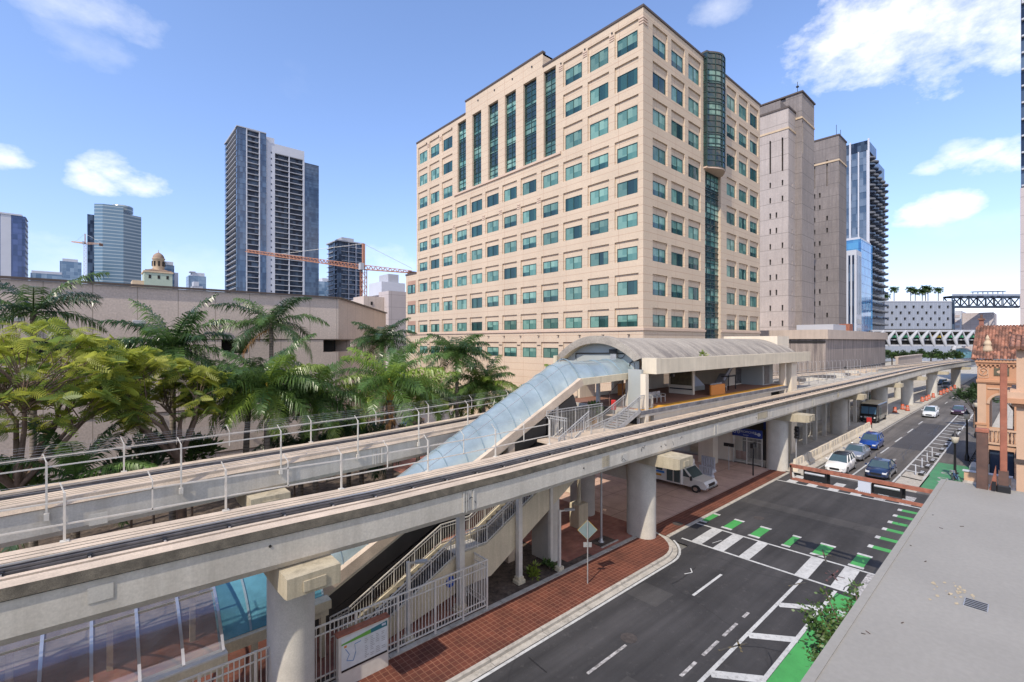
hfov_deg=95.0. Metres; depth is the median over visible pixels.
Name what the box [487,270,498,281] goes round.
window
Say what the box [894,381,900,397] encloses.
guideway column
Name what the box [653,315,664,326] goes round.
window
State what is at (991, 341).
spanish building
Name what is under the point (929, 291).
palm tree
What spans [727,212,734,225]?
window
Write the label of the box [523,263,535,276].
window
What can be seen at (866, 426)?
road barrier
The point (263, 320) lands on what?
palm tree
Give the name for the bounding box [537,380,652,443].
steel stair
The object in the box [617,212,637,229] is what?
window
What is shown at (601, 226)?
window
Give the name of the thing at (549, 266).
window
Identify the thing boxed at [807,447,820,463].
road barrier
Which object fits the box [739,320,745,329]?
window
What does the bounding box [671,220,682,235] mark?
window
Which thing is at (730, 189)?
window
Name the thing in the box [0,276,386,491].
courthouse
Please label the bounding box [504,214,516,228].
window
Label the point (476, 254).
window
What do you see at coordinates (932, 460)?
lane delineator
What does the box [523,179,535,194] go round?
window
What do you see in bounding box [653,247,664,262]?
window
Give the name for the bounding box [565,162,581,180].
window
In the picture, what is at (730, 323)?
window
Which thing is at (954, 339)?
rail station bridge
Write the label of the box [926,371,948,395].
guideway column
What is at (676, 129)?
window
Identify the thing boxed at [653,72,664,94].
window
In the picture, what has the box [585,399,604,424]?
potted plant
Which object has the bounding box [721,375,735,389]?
display stand
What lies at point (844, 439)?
road barrier
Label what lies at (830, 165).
detention tower
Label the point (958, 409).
car
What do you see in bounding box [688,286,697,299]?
window
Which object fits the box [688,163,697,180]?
window
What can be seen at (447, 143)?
far windows
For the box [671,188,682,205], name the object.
window
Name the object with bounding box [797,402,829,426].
screen wall
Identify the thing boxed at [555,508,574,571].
street lamp
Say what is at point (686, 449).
guideway column
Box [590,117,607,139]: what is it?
window
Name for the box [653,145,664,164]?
window
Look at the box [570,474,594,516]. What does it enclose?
guideway column
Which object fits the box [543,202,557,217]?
window
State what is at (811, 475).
signal mast arm
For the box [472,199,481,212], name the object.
window
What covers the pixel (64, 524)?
guideway railing
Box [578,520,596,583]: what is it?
warning sign
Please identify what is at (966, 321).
apartment block
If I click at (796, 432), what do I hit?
signal pole
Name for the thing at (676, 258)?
window
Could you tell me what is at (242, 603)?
entrance canopy
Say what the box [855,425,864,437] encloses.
road barrier
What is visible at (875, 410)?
bus
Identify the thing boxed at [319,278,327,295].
office tower
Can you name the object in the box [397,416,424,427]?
car
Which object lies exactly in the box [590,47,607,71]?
window
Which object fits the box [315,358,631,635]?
escalator
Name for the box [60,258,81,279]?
office tower
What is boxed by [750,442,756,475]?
signal pole
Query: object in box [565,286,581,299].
window
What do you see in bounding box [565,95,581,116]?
window
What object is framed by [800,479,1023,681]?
terrace building
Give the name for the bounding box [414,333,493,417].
palm tree
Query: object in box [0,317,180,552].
feathery tree
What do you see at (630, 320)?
window
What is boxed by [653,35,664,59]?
window
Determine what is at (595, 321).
window
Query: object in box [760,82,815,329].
detention tower
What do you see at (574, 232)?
window
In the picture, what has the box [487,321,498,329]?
window
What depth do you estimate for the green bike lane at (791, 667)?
19.08 m
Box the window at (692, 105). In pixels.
[688,97,697,116]
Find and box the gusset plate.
[989,466,996,490]
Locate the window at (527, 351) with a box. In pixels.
[523,347,535,356]
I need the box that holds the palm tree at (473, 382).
[446,355,518,412]
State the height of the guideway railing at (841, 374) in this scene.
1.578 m
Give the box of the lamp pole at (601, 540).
[598,472,603,542]
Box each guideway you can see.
[0,358,970,547]
[0,358,1015,645]
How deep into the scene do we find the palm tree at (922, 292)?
305.36 m
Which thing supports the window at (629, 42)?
in the office building at (605, 181)
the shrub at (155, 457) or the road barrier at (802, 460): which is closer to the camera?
the shrub at (155, 457)
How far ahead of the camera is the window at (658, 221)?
60.26 m
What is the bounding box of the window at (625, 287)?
[617,280,637,295]
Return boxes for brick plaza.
[0,455,785,681]
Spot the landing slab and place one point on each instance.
(606, 416)
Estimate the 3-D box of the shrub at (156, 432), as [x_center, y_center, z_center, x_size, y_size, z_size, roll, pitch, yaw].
[-22.603,9.131,29.747,3.324,7.538,5.036,0,0,-42]
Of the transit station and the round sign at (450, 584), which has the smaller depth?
the round sign at (450, 584)
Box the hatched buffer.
[892,414,972,481]
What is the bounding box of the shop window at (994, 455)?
[989,449,1013,476]
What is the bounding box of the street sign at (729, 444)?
[724,442,733,469]
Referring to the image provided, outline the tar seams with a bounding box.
[529,415,955,672]
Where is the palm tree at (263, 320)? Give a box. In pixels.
[208,296,329,448]
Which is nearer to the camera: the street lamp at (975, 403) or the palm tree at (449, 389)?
the palm tree at (449, 389)
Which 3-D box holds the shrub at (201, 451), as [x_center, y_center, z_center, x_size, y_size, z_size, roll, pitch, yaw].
[-19.526,9.156,29.375,2.883,7.487,3.789,0,0,-26]
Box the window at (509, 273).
[504,267,516,278]
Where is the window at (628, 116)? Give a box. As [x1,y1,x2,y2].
[617,105,637,128]
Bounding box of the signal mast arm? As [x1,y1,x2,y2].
[790,464,932,506]
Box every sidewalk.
[357,534,668,681]
[677,361,976,473]
[967,403,1015,490]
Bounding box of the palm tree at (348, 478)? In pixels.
[318,399,385,487]
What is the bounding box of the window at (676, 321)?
[671,316,682,327]
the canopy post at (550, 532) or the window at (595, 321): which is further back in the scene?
the window at (595, 321)
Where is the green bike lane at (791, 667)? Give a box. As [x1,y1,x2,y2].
[766,593,855,681]
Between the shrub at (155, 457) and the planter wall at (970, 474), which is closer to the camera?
the shrub at (155, 457)
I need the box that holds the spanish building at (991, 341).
[971,315,1023,478]
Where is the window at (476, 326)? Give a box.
[472,322,481,330]
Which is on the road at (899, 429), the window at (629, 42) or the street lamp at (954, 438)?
the street lamp at (954, 438)
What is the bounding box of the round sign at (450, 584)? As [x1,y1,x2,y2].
[446,576,453,611]
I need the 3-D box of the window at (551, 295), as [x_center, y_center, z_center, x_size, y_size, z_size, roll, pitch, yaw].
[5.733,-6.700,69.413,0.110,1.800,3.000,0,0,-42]
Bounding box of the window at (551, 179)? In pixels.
[543,171,557,188]
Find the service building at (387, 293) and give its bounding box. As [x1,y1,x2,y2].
[351,274,405,373]
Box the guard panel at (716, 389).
[710,383,724,395]
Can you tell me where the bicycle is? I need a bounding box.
[950,470,961,481]
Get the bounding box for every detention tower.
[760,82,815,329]
[814,125,846,324]
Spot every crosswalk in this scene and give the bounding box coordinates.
[681,523,874,595]
[779,475,920,508]
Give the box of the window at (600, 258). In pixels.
[590,251,607,266]
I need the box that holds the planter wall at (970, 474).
[962,462,1012,485]
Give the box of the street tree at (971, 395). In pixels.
[949,382,999,427]
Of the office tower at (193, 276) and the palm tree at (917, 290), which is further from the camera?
the office tower at (193, 276)
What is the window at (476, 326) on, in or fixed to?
in the office building at (605, 181)
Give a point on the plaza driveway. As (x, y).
(673, 499)
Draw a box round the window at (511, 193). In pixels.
[504,186,516,201]
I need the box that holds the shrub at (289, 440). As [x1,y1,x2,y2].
[252,415,336,496]
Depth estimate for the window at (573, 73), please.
66.06 m
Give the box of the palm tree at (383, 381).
[332,336,446,479]
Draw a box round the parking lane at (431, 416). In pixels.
[385,392,469,427]
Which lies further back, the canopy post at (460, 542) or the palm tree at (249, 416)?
the palm tree at (249, 416)
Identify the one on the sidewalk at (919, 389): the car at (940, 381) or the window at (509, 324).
the car at (940, 381)
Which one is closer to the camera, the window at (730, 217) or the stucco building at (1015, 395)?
the stucco building at (1015, 395)
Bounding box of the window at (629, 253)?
[617,246,637,262]
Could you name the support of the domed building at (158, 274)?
on the ground
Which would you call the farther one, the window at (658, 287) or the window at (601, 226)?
the window at (601, 226)
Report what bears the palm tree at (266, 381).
on the planting bed
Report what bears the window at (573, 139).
in the office building at (605, 181)
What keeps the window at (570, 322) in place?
in the office building at (605, 181)
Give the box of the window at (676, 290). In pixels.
[671,284,682,297]
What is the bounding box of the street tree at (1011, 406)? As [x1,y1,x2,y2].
[999,398,1013,433]
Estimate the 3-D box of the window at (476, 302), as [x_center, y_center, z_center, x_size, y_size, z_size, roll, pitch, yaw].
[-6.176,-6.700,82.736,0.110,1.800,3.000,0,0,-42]
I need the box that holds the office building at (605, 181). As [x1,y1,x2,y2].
[405,3,760,421]
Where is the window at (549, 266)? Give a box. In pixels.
[543,260,557,273]
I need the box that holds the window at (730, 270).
[727,265,734,277]
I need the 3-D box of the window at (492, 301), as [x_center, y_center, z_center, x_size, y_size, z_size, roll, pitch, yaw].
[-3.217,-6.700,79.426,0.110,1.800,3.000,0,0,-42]
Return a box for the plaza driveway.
[559,450,769,523]
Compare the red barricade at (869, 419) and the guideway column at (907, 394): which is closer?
the red barricade at (869, 419)
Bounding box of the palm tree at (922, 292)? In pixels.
[918,289,927,300]
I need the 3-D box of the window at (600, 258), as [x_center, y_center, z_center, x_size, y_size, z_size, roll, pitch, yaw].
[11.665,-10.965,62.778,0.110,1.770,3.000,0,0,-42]
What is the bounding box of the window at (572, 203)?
[565,194,581,211]
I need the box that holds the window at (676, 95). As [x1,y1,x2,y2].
[671,85,682,106]
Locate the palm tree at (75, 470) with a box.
[0,418,158,552]
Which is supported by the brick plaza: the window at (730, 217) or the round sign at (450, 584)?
the round sign at (450, 584)
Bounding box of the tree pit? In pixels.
[590,535,617,547]
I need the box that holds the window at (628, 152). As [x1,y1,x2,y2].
[617,142,637,163]
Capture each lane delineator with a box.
[915,464,925,475]
[921,458,931,468]
[927,453,935,462]
[932,448,940,456]
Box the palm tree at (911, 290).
[905,286,915,300]
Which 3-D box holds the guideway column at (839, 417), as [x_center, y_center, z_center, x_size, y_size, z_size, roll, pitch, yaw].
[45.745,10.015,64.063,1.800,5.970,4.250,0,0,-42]
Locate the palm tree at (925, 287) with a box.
[919,285,930,300]
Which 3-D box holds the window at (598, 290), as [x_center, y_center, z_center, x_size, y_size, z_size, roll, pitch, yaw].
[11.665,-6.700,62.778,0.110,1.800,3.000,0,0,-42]
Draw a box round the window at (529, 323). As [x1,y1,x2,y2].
[523,319,535,329]
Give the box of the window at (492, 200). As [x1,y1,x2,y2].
[487,193,498,207]
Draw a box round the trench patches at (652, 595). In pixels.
[620,447,902,681]
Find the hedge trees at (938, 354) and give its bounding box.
[885,348,965,364]
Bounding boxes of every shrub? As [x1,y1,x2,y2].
[0,459,57,490]
[98,436,170,527]
[125,428,185,523]
[182,429,226,516]
[252,415,336,496]
[276,444,294,497]
[524,559,541,580]
[540,556,557,569]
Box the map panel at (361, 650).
[334,612,389,681]
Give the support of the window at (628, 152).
in the office building at (605, 181)
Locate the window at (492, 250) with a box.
[487,245,498,256]
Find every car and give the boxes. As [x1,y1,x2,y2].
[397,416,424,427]
[825,450,855,473]
[843,442,870,460]
[859,431,883,449]
[865,457,896,479]
[921,405,939,417]
[937,379,946,384]
[941,381,951,387]
[950,405,966,414]
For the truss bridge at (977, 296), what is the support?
attached to the parking garage
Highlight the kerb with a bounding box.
[445,375,999,681]
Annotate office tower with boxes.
[30,270,62,281]
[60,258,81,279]
[87,204,140,285]
[165,261,177,286]
[186,271,205,288]
[190,281,202,290]
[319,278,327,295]
[846,237,871,331]
[846,250,861,330]
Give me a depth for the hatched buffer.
54.18 m
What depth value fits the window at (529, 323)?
72.72 m
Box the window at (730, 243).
[727,238,734,250]
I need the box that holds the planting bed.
[0,468,591,681]
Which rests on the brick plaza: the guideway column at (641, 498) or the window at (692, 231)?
the guideway column at (641, 498)
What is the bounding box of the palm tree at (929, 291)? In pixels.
[925,286,933,300]
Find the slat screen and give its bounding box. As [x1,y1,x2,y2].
[617,383,625,395]
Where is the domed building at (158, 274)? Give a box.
[131,250,172,288]
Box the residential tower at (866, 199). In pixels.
[846,138,888,349]
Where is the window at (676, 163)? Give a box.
[671,155,682,173]
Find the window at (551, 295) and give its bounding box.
[543,289,557,301]
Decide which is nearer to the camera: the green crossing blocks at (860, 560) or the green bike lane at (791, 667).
the green bike lane at (791, 667)
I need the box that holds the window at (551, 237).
[543,230,557,244]
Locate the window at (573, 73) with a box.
[565,62,581,85]
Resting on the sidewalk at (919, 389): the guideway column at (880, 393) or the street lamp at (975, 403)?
the guideway column at (880, 393)
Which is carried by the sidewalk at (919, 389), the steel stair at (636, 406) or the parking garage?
the parking garage
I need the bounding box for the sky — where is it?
[0,0,1020,325]
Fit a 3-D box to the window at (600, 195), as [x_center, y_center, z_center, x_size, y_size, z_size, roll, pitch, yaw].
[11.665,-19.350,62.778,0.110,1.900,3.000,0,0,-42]
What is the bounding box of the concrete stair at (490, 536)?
[329,427,580,640]
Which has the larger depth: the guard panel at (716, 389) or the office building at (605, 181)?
the office building at (605, 181)
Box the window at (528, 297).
[523,291,535,303]
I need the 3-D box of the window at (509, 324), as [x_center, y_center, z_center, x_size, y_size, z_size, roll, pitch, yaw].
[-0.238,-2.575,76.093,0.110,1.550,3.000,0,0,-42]
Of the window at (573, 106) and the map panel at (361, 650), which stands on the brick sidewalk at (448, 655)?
the map panel at (361, 650)
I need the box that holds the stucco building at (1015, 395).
[1007,334,1023,491]
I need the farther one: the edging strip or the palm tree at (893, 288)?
the palm tree at (893, 288)
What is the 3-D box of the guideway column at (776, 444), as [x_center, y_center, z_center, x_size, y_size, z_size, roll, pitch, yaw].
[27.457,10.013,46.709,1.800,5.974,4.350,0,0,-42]
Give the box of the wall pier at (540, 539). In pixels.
[532,499,558,561]
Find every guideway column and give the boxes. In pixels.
[235,485,289,506]
[264,554,340,681]
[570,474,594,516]
[627,451,692,539]
[674,444,690,452]
[766,412,814,471]
[830,394,866,434]
[873,383,903,415]
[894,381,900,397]
[901,376,926,404]
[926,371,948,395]
[951,367,970,387]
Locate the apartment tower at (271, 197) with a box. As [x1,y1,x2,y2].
[224,125,318,297]
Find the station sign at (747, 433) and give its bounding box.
[732,428,762,466]
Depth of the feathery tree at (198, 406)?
24.86 m
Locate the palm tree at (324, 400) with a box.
[256,358,376,493]
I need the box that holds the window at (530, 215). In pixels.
[523,208,535,222]
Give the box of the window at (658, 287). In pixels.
[653,281,664,295]
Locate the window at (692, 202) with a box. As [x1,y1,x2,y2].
[688,195,697,211]
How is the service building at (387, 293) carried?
on the ground
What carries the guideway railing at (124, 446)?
on the guideway at (32, 517)
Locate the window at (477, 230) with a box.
[472,224,481,236]
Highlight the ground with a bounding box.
[394,346,951,555]
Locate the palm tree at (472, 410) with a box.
[443,376,503,418]
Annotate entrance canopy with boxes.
[199,573,331,681]
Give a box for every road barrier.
[793,453,808,471]
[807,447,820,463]
[818,442,831,457]
[829,437,840,451]
[839,433,849,446]
[847,429,857,441]
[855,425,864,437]
[863,422,871,431]
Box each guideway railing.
[0,389,512,472]
[0,397,496,520]
[0,414,550,543]
[773,359,860,371]
[797,364,878,383]
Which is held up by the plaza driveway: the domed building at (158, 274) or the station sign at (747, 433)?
the station sign at (747, 433)
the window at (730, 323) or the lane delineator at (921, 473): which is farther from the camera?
the window at (730, 323)
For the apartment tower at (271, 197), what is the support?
on the ground
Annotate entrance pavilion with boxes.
[0,586,227,681]
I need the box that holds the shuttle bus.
[656,458,717,492]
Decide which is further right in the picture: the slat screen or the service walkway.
the service walkway
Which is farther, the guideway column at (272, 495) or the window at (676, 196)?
the window at (676, 196)
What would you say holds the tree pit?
on the brick plaza
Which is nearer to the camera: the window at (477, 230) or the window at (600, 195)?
the window at (600, 195)
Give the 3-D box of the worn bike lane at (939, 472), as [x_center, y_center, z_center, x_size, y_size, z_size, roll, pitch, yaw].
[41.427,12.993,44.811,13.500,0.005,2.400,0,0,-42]
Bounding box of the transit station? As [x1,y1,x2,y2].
[553,336,810,492]
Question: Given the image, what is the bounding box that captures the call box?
[611,400,615,409]
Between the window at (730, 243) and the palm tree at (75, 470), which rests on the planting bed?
the palm tree at (75, 470)
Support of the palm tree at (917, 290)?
on the parking garage
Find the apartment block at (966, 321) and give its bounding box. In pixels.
[955,311,996,349]
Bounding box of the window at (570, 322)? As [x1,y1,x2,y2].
[565,317,581,327]
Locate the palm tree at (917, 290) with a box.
[912,288,919,300]
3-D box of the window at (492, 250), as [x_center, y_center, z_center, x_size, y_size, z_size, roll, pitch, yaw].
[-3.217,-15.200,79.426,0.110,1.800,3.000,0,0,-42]
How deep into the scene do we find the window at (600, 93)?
62.75 m
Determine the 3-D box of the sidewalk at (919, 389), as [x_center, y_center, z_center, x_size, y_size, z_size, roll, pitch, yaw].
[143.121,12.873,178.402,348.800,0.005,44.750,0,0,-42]
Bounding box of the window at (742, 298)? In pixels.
[739,294,745,305]
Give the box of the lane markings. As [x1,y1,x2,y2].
[472,540,836,681]
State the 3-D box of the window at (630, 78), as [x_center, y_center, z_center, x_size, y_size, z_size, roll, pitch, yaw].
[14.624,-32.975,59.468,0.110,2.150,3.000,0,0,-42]
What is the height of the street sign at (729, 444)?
2.690 m
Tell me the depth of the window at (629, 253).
59.42 m
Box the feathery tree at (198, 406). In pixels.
[71,357,235,519]
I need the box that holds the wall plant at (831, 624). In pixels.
[791,578,863,666]
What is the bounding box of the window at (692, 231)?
[688,225,697,239]
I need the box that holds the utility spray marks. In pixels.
[685,540,844,651]
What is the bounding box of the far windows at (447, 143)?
[408,94,756,353]
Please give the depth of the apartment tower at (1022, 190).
101.29 m
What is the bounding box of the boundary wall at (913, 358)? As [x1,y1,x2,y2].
[895,354,922,380]
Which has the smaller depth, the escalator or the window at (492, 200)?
the escalator
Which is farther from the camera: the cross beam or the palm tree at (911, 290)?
the palm tree at (911, 290)
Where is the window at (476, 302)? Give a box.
[472,297,481,307]
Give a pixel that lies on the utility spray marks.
(827, 579)
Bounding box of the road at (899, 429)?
[818,376,999,494]
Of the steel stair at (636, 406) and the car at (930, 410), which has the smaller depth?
the steel stair at (636, 406)
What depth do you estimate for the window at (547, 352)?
69.57 m
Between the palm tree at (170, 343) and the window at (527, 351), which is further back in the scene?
the window at (527, 351)
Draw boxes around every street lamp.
[402,558,427,644]
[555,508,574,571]
[951,431,958,478]
[963,409,970,460]
[973,399,976,436]
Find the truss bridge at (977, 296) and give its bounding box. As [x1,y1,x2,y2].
[943,291,1019,307]
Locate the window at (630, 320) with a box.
[617,314,637,326]
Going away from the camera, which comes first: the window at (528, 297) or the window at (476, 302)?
the window at (528, 297)
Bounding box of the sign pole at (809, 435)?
[807,408,812,436]
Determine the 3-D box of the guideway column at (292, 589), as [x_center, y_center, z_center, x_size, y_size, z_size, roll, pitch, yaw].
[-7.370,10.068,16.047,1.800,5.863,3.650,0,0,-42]
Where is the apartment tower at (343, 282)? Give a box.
[326,237,361,299]
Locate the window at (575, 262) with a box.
[565,255,581,269]
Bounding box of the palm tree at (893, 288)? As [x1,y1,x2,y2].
[888,286,898,300]
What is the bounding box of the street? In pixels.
[471,473,929,681]
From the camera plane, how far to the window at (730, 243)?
74.30 m
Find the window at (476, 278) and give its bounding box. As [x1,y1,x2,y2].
[472,273,481,283]
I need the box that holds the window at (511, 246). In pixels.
[504,240,516,253]
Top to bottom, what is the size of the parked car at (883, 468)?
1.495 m
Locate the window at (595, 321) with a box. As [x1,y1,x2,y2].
[590,316,607,327]
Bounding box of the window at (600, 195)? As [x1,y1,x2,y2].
[590,187,607,204]
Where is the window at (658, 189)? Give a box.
[653,181,664,198]
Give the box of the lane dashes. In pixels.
[818,376,975,474]
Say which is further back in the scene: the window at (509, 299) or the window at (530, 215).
the window at (509, 299)
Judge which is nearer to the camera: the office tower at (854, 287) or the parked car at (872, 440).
the parked car at (872, 440)
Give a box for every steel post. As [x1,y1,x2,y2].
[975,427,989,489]
[992,364,1010,493]
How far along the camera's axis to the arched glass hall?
232.06 m
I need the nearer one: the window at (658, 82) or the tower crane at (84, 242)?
the window at (658, 82)
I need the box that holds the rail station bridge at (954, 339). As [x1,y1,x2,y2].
[869,330,974,359]
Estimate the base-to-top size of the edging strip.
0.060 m
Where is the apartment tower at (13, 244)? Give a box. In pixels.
[0,212,27,279]
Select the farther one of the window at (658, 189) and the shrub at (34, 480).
the window at (658, 189)
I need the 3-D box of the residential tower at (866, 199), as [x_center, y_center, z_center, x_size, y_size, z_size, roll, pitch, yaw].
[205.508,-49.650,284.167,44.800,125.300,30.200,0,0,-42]
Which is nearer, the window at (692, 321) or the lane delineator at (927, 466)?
the lane delineator at (927, 466)
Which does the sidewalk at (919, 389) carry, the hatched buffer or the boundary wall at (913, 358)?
the boundary wall at (913, 358)
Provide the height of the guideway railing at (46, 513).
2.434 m
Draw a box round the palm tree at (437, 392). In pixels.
[383,364,459,461]
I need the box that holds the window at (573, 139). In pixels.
[565,129,581,149]
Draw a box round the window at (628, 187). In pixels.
[617,178,637,197]
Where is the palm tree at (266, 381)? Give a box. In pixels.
[190,333,341,449]
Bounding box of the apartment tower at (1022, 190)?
[1020,0,1023,324]
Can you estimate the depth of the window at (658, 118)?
60.28 m
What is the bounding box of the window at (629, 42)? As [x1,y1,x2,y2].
[617,30,637,57]
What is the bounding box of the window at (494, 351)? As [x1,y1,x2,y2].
[487,347,498,355]
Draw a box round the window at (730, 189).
[727,183,734,197]
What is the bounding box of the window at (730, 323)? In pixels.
[727,320,734,329]
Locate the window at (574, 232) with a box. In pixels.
[565,225,581,240]
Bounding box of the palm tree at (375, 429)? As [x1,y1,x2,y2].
[326,420,400,484]
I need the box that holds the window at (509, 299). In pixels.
[504,293,516,305]
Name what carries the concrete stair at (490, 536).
on the brick plaza
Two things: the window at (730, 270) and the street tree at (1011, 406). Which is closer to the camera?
the street tree at (1011, 406)
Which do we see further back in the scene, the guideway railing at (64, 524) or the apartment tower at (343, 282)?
the apartment tower at (343, 282)
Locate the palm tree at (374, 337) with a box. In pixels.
[349,317,416,470]
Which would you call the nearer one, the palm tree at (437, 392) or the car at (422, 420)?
the palm tree at (437, 392)
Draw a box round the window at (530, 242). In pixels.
[523,236,535,249]
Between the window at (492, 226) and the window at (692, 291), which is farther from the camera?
the window at (492, 226)
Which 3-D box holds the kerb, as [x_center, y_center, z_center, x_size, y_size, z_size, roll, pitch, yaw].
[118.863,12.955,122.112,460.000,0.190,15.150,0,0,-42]
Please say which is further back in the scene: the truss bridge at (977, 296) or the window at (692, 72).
the truss bridge at (977, 296)
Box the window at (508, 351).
[504,347,516,356]
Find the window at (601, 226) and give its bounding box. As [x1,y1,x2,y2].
[590,219,607,234]
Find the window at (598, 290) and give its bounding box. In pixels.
[590,283,607,297]
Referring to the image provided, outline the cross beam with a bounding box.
[602,464,626,479]
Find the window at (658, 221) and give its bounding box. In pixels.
[653,214,664,230]
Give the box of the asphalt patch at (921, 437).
[891,423,946,450]
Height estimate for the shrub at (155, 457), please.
7.795 m
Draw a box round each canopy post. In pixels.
[452,515,467,615]
[513,498,524,585]
[548,488,552,561]
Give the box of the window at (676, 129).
[671,120,682,140]
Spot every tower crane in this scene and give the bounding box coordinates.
[71,234,102,283]
[245,243,414,295]
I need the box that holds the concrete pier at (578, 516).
[570,479,587,528]
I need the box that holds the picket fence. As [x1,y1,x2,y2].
[178,547,487,681]
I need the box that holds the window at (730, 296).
[727,293,734,304]
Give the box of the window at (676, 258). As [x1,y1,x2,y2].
[671,252,682,266]
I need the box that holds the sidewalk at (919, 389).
[677,361,976,473]
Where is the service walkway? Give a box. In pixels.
[773,369,883,444]
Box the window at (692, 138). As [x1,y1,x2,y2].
[688,130,697,148]
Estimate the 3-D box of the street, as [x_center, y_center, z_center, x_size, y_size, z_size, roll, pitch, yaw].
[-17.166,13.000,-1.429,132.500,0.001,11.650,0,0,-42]
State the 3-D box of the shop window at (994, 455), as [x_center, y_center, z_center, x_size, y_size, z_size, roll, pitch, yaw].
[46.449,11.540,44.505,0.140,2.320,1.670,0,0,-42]
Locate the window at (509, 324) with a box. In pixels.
[504,320,516,329]
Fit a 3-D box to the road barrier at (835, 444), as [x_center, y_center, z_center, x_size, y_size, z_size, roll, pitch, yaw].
[38.317,12.295,55.793,3.720,1.150,0.600,0,0,-42]
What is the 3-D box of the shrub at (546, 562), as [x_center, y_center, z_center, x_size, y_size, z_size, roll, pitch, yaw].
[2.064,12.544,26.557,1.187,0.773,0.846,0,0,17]
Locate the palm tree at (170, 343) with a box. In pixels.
[98,293,236,520]
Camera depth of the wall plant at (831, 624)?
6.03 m
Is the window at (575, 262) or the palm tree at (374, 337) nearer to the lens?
the palm tree at (374, 337)
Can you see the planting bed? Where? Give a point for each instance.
(501, 585)
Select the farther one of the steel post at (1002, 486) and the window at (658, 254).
the window at (658, 254)
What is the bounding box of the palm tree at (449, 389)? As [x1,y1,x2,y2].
[412,375,465,420]
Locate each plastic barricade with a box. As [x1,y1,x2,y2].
[699,464,714,477]
[701,455,715,472]
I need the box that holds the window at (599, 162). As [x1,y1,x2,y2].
[590,153,607,172]
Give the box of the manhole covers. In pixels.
[620,516,763,642]
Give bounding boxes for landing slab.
[567,415,619,431]
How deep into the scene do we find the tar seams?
26.33 m
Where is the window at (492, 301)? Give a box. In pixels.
[487,295,498,306]
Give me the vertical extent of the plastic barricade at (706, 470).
1.040 m
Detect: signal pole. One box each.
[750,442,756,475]
[794,426,799,458]
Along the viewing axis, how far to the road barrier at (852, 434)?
60.95 m
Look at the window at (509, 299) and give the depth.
76.04 m
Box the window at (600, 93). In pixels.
[590,82,607,105]
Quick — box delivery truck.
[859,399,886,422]
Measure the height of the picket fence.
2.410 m
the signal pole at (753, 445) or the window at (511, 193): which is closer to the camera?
the signal pole at (753, 445)
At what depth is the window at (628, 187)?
59.42 m
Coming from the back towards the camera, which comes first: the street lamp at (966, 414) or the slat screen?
the street lamp at (966, 414)
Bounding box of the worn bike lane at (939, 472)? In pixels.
[920,463,968,489]
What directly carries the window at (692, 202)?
in the office building at (605, 181)
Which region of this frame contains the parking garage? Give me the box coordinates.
[884,300,954,360]
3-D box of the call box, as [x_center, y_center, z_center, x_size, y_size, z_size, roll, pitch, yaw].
[7.332,4.600,33.849,0.250,0.700,0.300,0,0,-42]
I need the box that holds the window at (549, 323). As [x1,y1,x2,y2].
[543,318,557,328]
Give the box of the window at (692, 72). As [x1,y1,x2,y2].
[688,63,697,84]
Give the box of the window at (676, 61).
[671,50,682,73]
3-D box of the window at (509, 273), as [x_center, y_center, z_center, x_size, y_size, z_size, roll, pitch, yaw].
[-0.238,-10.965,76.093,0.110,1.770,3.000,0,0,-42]
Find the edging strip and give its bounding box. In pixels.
[332,536,636,681]
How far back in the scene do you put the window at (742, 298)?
77.46 m
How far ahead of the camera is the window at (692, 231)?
66.23 m
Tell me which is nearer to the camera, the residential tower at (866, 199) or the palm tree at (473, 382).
the palm tree at (473, 382)
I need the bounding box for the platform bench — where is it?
[649,391,665,402]
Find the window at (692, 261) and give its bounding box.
[688,256,697,269]
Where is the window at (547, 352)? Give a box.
[543,348,557,357]
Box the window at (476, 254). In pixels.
[472,249,481,259]
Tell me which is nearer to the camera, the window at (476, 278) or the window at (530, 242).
the window at (530, 242)
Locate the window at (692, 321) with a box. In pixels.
[688,317,697,327]
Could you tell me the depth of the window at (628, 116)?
59.42 m
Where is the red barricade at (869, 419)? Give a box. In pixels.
[866,417,871,427]
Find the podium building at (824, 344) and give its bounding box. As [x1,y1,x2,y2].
[760,324,887,399]
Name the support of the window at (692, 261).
in the office building at (605, 181)
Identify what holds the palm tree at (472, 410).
on the brick plaza
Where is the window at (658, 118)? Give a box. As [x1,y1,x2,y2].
[653,109,664,130]
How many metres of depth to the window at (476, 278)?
82.64 m
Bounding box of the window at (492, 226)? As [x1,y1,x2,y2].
[487,219,498,232]
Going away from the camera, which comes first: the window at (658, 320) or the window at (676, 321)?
the window at (658, 320)
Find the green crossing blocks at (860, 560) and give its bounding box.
[701,509,916,568]
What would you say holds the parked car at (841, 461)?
on the road at (899, 429)
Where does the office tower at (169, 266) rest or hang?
on the ground
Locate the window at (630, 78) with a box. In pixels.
[617,67,637,92]
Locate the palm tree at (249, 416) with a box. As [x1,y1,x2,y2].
[188,345,310,506]
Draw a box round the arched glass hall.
[954,347,971,358]
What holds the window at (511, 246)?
in the office building at (605, 181)
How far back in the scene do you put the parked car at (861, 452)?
51.74 m
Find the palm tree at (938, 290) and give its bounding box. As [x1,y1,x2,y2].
[933,287,943,300]
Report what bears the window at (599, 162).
in the office building at (605, 181)
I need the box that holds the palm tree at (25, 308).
[0,272,109,547]

